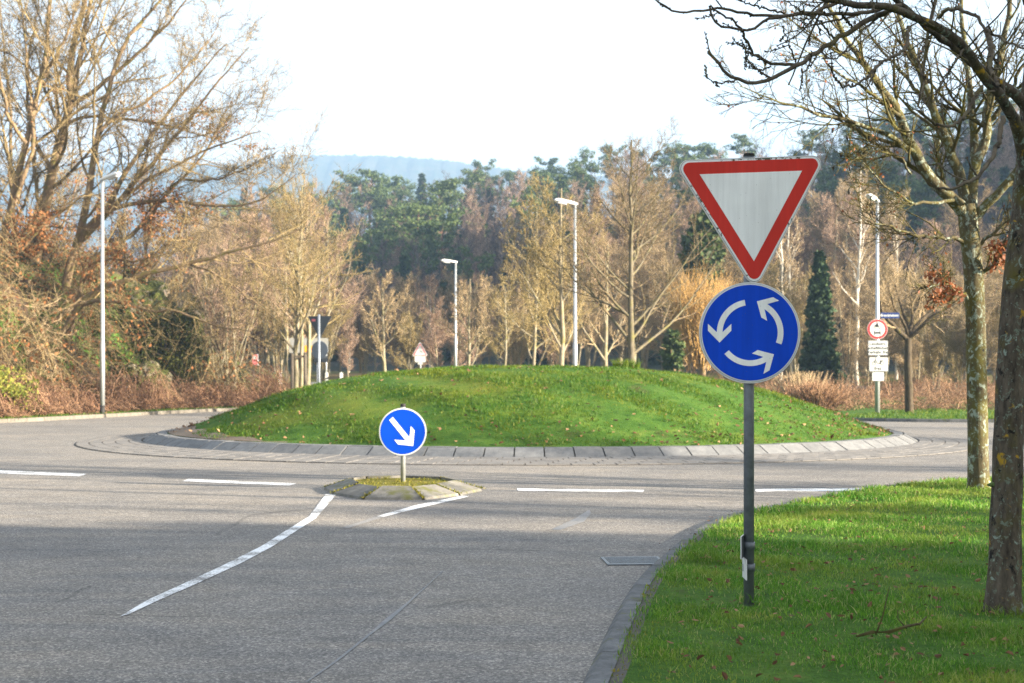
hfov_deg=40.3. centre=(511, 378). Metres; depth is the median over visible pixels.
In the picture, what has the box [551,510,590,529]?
road patch
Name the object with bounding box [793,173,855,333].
bare tree
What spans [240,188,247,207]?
spruce tree
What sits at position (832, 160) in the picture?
pine tree
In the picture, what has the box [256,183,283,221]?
pine tree
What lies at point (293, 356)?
tree stakes
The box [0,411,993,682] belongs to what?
road
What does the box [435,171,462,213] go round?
bare tree
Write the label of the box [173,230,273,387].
hazel clump
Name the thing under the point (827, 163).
bare tree
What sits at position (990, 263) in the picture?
bare tree
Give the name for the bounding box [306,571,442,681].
road seam
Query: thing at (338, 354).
bare tree
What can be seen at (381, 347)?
street tree
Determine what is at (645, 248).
bare tree
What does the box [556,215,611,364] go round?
bare tree
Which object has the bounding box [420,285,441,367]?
birch tree
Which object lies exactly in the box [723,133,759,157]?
pine tree
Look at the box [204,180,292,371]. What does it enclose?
bare tree
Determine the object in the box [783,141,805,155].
bare tree
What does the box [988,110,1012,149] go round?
spruce tree
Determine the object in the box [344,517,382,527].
road marking
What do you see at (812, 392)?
dogwood bush
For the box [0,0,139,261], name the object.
oak tree
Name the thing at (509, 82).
sky
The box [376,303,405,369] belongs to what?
bare tree
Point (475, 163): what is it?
pine tree
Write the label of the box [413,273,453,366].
bare tree
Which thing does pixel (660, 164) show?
pine tree
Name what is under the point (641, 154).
pine tree
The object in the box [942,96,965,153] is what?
bare tree
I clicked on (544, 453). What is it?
kerb joint fill
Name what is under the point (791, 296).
bare tree
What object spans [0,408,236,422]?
kerb
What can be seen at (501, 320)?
bare tree
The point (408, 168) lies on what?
hill
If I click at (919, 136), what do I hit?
spruce tree
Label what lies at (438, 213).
pine tree
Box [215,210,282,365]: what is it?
bare tree
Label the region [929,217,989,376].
bare tree
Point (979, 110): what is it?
pine tree
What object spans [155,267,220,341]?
bare tree
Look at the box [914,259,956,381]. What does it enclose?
bare tree
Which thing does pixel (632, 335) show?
street tree
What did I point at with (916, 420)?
back right kerb
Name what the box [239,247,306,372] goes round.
bare tree
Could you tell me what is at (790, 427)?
mound leaves
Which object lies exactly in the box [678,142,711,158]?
pine tree
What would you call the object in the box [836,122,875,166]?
pine tree
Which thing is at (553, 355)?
bare tree
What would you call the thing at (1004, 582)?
lichen tree
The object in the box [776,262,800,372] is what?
bare tree
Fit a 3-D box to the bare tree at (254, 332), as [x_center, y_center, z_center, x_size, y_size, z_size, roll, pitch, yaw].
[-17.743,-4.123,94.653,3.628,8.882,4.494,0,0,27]
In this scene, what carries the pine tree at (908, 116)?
on the wooded hill ground at (484, 361)
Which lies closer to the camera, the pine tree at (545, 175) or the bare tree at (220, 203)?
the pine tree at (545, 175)
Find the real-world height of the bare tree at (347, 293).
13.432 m
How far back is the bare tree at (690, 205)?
121.45 m
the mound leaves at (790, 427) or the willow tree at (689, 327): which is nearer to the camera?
the mound leaves at (790, 427)
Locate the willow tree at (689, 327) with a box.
[662,254,742,375]
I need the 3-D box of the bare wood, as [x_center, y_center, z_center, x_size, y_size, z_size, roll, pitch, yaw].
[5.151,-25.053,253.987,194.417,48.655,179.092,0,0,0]
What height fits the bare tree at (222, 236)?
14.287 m
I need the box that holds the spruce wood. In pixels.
[216,133,1011,365]
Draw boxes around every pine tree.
[232,206,260,225]
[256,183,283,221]
[296,182,318,203]
[324,181,347,208]
[329,170,371,222]
[342,169,391,254]
[365,204,427,265]
[371,233,410,309]
[391,185,416,206]
[394,200,444,255]
[399,178,418,204]
[405,177,472,278]
[412,203,454,277]
[458,168,495,210]
[470,159,496,195]
[476,173,502,204]
[494,170,515,228]
[508,170,527,197]
[519,170,553,206]
[527,164,544,197]
[533,173,586,223]
[534,156,558,187]
[550,164,569,192]
[562,162,597,202]
[576,146,604,201]
[597,144,628,215]
[625,149,654,189]
[641,151,669,187]
[654,143,681,187]
[658,190,691,228]
[664,185,701,255]
[667,140,692,180]
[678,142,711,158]
[702,143,728,158]
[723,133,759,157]
[786,127,830,171]
[815,143,867,201]
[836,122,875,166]
[840,155,920,231]
[856,115,888,177]
[876,104,916,161]
[880,169,957,258]
[898,115,934,167]
[946,89,997,143]
[994,100,1019,134]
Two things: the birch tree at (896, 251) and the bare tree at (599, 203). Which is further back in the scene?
the bare tree at (599, 203)
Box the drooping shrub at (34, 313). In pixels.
[0,265,84,382]
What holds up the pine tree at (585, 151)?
on the wooded hill ground at (484, 361)
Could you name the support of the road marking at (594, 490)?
on the road at (518, 589)
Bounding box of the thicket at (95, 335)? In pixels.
[0,240,249,397]
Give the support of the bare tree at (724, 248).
on the ground at (334, 375)
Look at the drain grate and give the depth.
10.81 m
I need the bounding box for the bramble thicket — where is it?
[0,362,298,419]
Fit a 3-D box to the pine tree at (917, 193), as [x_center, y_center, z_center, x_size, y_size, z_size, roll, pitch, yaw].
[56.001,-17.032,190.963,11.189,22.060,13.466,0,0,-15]
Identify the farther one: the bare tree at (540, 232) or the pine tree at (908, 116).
the pine tree at (908, 116)
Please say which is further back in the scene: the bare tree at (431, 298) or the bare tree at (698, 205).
the bare tree at (698, 205)
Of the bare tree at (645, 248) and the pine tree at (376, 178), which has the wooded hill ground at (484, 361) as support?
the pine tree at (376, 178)
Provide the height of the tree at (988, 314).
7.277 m
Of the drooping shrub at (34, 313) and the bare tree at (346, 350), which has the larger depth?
the bare tree at (346, 350)
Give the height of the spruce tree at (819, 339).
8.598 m
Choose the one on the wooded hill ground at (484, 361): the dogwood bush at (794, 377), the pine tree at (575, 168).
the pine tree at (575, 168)
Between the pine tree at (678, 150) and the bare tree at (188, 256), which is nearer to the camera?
the bare tree at (188, 256)
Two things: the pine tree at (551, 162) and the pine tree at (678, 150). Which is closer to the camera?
the pine tree at (678, 150)
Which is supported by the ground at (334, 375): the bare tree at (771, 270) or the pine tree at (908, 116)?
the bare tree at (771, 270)
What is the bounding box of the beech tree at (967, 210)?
[704,0,1023,489]
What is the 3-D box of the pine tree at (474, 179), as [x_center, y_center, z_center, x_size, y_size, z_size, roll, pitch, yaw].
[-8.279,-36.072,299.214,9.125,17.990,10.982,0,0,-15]
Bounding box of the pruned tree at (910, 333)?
[857,251,964,412]
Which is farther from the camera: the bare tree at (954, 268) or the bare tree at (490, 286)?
the bare tree at (490, 286)
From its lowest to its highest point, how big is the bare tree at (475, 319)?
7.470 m
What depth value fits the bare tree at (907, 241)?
124.74 m
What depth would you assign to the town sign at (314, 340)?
78.98 m
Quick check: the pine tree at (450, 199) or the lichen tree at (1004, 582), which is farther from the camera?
the pine tree at (450, 199)
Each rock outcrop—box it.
[113,277,169,336]
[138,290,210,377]
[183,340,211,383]
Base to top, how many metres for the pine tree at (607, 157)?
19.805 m
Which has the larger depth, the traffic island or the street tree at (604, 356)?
the street tree at (604, 356)
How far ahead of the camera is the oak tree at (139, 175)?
58.76 m
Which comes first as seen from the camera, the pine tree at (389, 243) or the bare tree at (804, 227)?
the bare tree at (804, 227)
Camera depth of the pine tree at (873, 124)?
310.48 m
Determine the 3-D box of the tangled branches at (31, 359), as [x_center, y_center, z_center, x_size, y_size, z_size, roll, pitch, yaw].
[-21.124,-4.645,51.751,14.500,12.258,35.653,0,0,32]
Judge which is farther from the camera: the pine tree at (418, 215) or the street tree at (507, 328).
the pine tree at (418, 215)
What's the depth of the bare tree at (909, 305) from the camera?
93.52 m
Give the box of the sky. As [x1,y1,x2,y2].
[0,0,1023,179]
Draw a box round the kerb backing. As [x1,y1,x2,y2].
[609,508,767,682]
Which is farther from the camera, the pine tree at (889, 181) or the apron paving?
the pine tree at (889, 181)
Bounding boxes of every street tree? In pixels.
[250,147,373,386]
[256,176,323,386]
[261,233,316,380]
[263,161,364,384]
[357,270,412,371]
[433,274,493,365]
[474,272,520,365]
[485,200,585,365]
[502,171,608,365]
[518,118,739,361]
[565,229,642,365]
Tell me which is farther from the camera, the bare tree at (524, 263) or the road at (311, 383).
the bare tree at (524, 263)
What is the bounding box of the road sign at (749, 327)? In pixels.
[679,153,820,605]
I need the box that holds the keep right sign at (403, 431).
[379,404,426,481]
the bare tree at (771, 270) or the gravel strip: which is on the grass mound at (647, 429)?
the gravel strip
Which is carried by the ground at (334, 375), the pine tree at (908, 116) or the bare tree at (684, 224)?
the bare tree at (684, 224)
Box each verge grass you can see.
[0,256,993,418]
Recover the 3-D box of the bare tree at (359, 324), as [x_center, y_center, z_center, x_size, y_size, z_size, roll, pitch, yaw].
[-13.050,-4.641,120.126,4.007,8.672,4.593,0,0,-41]
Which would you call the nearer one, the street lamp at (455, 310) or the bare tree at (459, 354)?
the street lamp at (455, 310)
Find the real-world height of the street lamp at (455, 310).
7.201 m
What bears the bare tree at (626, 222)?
on the ground at (334, 375)
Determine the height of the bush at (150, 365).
2.130 m
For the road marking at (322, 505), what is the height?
0.001 m
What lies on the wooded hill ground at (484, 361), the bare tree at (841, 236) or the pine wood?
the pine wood
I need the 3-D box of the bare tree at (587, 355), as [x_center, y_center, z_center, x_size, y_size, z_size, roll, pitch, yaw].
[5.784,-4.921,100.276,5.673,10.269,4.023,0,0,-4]
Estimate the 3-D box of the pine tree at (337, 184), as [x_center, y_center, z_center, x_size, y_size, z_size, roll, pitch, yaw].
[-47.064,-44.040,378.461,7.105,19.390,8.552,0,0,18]
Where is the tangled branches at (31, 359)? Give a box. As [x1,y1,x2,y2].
[0,158,265,401]
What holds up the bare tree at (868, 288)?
on the ground at (334, 375)
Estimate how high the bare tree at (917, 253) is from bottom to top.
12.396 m
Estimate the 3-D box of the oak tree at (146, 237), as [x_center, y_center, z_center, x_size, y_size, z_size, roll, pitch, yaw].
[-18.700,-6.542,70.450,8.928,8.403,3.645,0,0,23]
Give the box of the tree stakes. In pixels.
[290,354,306,389]
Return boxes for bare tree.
[154,242,189,304]
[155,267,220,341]
[169,203,231,332]
[175,206,239,334]
[177,248,215,331]
[180,263,232,349]
[201,201,255,351]
[202,209,271,353]
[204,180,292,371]
[214,194,227,218]
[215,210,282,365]
[223,254,278,359]
[237,204,304,372]
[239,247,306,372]
[248,283,285,365]
[269,194,370,377]
[275,224,306,372]
[281,221,339,366]
[287,278,324,377]
[292,257,325,372]
[303,293,354,381]
[311,256,358,342]
[315,183,331,213]
[325,290,351,372]
[336,316,359,377]
[342,277,385,372]
[343,299,378,373]
[352,263,395,371]
[365,281,390,371]
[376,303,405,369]
[386,309,429,369]
[391,269,430,368]
[396,285,425,366]
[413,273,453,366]
[414,295,449,366]
[434,266,466,366]
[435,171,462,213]
[441,292,471,356]
[443,302,482,366]
[457,278,499,365]
[458,270,499,364]
[474,279,501,364]
[482,279,517,365]
[486,261,540,364]
[488,298,522,364]
[497,290,531,364]
[506,245,548,364]
[526,205,576,364]
[530,233,571,365]
[536,290,572,364]
[541,250,616,365]
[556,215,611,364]
[558,181,621,366]
[563,209,624,365]
[563,240,624,366]
[587,231,664,360]
[598,160,679,360]
[600,172,667,368]
[601,182,670,362]
[603,241,669,369]
[633,231,690,371]
[640,180,689,370]
[650,278,725,373]
[651,193,728,371]
[660,196,698,268]
[661,266,741,376]
[666,199,722,255]
[669,208,711,372]
[693,202,740,282]
[711,259,742,380]
[722,242,773,289]
[722,244,800,295]
[751,135,774,156]
[756,256,832,376]
[765,214,816,334]
[769,223,807,329]
[773,209,819,368]
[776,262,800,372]
[778,269,807,379]
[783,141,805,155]
[790,189,865,326]
[790,287,858,365]
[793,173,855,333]
[809,171,899,372]
[813,126,837,181]
[813,126,844,190]
[823,209,887,375]
[829,251,882,382]
[837,257,901,348]
[846,266,917,384]
[847,192,907,302]
[874,259,952,371]
[878,112,898,149]
[879,217,949,358]
[885,212,925,368]
[901,218,960,376]
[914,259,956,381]
[919,217,990,366]
[924,224,962,372]
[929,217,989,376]
[931,251,1002,382]
[937,177,1009,308]
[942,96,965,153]
[949,250,1002,367]
[956,105,981,161]
[980,231,994,371]
[983,241,1003,348]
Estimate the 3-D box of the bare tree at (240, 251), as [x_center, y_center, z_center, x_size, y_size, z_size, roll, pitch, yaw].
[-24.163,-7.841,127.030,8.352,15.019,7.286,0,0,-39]
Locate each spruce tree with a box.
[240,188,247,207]
[411,173,427,231]
[795,250,846,389]
[909,119,928,168]
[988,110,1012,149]
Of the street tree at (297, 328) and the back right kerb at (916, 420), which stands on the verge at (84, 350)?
the street tree at (297, 328)
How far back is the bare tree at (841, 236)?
116.88 m
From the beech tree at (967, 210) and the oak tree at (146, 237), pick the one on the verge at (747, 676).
the beech tree at (967, 210)
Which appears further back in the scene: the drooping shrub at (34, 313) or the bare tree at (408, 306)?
the bare tree at (408, 306)
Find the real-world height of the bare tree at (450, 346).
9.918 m
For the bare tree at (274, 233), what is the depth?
105.39 m
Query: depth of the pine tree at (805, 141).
320.76 m
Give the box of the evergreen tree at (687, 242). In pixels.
[650,209,730,319]
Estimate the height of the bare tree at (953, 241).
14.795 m
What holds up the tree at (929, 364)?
on the ground at (334, 375)
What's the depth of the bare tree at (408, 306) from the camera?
113.38 m
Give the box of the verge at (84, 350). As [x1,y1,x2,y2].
[0,258,249,418]
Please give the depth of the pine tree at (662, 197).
238.91 m
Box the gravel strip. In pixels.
[168,423,285,441]
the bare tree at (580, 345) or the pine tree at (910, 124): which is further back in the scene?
the pine tree at (910, 124)
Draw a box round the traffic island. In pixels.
[322,475,485,499]
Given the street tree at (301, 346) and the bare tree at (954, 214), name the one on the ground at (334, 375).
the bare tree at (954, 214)
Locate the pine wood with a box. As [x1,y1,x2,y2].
[205,113,1012,322]
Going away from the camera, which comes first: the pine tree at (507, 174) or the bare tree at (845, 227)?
the bare tree at (845, 227)
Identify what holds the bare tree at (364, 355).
on the ground at (334, 375)
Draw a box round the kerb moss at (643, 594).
[611,484,907,678]
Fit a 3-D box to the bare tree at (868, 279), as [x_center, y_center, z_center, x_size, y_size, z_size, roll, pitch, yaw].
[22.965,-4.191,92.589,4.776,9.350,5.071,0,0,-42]
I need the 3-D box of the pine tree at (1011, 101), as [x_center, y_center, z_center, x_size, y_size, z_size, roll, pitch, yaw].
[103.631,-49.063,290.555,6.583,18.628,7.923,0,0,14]
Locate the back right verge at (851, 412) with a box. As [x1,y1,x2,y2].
[829,396,994,418]
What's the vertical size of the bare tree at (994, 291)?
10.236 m
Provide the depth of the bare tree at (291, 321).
93.62 m
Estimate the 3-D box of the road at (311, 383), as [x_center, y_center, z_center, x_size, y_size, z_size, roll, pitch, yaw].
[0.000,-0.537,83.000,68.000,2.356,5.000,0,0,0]
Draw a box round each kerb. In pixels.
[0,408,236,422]
[143,429,916,457]
[583,481,927,682]
[855,418,993,422]
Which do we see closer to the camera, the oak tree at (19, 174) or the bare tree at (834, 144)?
the oak tree at (19, 174)
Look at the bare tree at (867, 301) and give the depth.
90.45 m
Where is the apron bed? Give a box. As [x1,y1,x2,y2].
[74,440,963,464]
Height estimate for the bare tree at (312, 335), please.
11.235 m
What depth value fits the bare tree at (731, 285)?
94.77 m
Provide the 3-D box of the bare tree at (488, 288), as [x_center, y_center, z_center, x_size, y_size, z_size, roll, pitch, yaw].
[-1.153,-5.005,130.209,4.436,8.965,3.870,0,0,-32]
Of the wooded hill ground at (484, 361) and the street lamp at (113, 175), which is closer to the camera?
the street lamp at (113, 175)
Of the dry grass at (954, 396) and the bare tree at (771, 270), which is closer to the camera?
the dry grass at (954, 396)
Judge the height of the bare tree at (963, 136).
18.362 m
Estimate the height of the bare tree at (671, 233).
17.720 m
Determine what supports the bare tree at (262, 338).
on the ground at (334, 375)
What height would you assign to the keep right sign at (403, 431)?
1.026 m
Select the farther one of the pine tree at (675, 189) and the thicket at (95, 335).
the pine tree at (675, 189)
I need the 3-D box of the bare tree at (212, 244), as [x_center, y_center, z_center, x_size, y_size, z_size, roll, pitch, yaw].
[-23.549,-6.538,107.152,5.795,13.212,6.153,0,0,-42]
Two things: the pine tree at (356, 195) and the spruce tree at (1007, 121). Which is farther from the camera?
the pine tree at (356, 195)
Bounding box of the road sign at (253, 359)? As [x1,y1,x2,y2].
[252,354,257,364]
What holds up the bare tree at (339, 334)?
on the ground at (334, 375)
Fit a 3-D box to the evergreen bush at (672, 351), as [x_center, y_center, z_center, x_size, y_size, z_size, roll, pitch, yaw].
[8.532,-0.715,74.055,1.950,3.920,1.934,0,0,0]
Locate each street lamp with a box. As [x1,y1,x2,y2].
[99,172,120,413]
[441,259,457,365]
[554,198,577,365]
[866,194,898,412]
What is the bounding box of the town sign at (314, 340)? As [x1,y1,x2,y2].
[289,338,327,371]
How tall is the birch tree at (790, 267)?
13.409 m
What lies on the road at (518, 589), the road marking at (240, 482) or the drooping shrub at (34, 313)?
the road marking at (240, 482)
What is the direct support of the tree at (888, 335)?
on the ground at (334, 375)
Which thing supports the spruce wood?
on the wooded hill ground at (484, 361)
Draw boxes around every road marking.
[0,470,84,475]
[121,494,334,615]
[184,479,295,484]
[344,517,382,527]
[379,496,467,516]
[517,488,643,491]
[755,488,858,491]
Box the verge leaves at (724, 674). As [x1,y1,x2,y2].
[665,477,1023,682]
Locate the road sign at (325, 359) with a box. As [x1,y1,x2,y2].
[314,355,327,382]
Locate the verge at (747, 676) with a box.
[624,479,1023,682]
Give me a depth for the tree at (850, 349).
81.31 m
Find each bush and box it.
[0,365,42,412]
[125,361,172,398]
[654,328,691,371]
[768,371,832,394]
[779,377,854,408]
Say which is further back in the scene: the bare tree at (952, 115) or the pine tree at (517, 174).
the pine tree at (517, 174)
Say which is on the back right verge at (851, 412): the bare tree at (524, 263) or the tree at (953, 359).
the tree at (953, 359)
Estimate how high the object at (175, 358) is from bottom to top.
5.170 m
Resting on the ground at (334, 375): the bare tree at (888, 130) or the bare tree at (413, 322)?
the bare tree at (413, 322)
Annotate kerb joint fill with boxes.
[143,441,917,457]
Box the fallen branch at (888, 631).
[856,588,926,636]
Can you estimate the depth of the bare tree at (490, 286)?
125.38 m
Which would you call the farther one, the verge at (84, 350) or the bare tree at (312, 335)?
the bare tree at (312, 335)
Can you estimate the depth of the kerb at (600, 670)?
7.94 m
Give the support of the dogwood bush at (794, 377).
on the back right verge at (851, 412)
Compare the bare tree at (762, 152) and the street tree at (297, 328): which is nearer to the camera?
the street tree at (297, 328)
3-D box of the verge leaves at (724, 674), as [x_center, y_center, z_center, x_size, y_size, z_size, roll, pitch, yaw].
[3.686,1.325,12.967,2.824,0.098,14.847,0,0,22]
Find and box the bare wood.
[129,130,1015,321]
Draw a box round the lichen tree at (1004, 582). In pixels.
[655,0,1023,614]
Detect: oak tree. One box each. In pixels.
[0,0,105,250]
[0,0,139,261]
[0,0,276,263]
[32,0,327,287]
[50,162,359,402]
[91,163,221,292]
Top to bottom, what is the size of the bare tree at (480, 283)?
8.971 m
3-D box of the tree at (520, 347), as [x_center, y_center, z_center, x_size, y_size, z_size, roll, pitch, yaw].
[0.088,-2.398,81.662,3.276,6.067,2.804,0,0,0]
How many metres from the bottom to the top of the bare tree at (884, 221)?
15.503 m
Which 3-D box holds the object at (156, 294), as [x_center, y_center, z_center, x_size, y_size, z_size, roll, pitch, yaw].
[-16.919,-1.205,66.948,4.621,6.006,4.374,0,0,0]
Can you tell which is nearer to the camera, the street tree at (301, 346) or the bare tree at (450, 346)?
the street tree at (301, 346)
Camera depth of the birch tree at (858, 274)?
87.78 m
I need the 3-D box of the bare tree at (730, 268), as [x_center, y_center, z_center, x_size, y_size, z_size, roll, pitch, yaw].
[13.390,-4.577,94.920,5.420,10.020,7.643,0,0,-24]
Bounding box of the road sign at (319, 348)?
[308,314,331,381]
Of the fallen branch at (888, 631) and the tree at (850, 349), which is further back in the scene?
the tree at (850, 349)
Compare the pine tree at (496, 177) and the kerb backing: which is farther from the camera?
the pine tree at (496, 177)
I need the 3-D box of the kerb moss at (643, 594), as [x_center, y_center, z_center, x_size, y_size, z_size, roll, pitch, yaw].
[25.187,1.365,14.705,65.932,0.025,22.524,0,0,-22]
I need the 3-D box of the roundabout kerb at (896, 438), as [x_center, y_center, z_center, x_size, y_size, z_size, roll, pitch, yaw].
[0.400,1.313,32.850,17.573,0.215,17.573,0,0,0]
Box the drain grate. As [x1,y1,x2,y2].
[600,556,659,565]
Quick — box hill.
[0,154,841,269]
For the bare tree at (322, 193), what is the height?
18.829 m
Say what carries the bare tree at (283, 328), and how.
on the ground at (334, 375)
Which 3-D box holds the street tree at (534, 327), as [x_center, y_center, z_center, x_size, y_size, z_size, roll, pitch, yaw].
[1.208,-2.991,59.857,4.152,9.350,6.847,0,0,-35]
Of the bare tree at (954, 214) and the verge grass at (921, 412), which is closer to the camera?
the verge grass at (921, 412)
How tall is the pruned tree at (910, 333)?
6.492 m
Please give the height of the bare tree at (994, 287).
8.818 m
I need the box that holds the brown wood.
[176,107,1019,303]
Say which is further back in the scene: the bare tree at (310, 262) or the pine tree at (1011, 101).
the pine tree at (1011, 101)
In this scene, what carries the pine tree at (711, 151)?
on the wooded hill ground at (484, 361)
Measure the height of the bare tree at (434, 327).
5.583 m
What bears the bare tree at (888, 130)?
on the wooded hill ground at (484, 361)
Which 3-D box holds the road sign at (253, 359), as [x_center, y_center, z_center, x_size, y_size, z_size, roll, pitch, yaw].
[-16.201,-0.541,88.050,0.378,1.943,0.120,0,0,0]
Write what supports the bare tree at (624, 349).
on the ground at (334, 375)
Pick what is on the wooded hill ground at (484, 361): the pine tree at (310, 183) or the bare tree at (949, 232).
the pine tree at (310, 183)
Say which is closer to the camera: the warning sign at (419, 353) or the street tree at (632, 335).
the street tree at (632, 335)
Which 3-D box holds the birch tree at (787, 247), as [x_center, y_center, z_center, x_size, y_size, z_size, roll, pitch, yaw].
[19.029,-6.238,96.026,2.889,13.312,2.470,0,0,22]
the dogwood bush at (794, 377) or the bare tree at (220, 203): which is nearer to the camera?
the dogwood bush at (794, 377)
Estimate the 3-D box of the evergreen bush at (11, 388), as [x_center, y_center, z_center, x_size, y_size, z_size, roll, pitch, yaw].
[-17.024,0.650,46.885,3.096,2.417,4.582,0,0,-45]
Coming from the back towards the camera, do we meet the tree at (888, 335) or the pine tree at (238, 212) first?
the pine tree at (238, 212)
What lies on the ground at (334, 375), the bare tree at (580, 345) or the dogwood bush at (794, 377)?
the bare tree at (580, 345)
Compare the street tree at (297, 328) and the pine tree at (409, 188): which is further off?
the pine tree at (409, 188)
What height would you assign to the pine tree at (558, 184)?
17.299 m
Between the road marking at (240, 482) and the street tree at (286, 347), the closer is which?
the road marking at (240, 482)
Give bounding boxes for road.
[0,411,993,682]
[298,382,961,388]
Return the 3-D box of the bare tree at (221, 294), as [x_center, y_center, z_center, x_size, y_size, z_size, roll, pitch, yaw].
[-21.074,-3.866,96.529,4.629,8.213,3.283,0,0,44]
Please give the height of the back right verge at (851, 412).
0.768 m
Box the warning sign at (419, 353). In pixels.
[413,343,426,368]
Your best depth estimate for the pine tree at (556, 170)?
353.65 m
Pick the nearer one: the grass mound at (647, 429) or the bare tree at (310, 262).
the grass mound at (647, 429)
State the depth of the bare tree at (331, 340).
90.68 m
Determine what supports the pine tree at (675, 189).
on the wooded hill ground at (484, 361)
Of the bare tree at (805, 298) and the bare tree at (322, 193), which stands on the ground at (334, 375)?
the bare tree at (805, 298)
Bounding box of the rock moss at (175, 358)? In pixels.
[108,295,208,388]
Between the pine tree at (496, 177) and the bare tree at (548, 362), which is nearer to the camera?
the bare tree at (548, 362)
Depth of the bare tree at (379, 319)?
125.27 m
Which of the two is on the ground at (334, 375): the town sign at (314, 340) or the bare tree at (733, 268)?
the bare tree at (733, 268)
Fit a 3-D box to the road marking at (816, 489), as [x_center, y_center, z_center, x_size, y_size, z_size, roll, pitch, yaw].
[3.811,1.416,17.684,1.578,0.001,0.404,0,0,-5]
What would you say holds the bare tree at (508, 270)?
on the ground at (334, 375)
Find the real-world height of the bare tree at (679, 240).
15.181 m
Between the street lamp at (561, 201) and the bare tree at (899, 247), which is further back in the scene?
the bare tree at (899, 247)
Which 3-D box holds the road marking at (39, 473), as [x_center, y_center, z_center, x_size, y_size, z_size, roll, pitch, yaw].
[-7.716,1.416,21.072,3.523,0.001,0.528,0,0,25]
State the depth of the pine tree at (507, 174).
365.74 m
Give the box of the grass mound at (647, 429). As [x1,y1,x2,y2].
[167,366,892,447]
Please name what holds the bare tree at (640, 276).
on the ground at (334, 375)
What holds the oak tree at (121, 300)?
on the verge at (84, 350)
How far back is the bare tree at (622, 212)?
110.09 m
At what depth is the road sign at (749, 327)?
8.26 m
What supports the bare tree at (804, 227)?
on the ground at (334, 375)
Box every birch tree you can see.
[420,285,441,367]
[769,232,805,379]
[770,207,808,372]
[827,164,885,384]
[879,187,923,378]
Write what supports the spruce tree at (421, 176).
on the wooded hill ground at (484, 361)
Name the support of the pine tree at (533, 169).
on the wooded hill ground at (484, 361)
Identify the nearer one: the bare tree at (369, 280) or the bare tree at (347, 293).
the bare tree at (347, 293)
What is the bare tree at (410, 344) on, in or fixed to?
on the ground at (334, 375)
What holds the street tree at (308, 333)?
on the verge at (84, 350)
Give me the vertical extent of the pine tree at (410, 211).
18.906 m
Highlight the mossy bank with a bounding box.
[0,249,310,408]
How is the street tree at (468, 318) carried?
on the verge at (84, 350)
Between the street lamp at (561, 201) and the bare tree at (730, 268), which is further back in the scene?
the bare tree at (730, 268)
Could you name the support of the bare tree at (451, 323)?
on the wooded hill ground at (484, 361)
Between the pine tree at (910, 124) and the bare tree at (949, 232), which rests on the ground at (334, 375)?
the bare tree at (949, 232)
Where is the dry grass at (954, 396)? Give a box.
[686,366,995,410]
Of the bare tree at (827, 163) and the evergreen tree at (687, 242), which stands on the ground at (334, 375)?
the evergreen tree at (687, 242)
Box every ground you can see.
[88,371,993,401]
[151,216,996,370]
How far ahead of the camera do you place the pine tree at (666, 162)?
354.31 m
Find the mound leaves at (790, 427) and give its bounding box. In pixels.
[166,364,893,445]
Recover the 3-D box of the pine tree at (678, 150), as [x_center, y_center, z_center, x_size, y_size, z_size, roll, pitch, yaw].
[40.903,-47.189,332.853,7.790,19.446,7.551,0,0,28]
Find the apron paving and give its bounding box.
[76,432,966,465]
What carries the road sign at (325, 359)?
on the road at (518, 589)
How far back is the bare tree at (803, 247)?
117.17 m
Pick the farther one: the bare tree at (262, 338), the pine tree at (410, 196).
the pine tree at (410, 196)

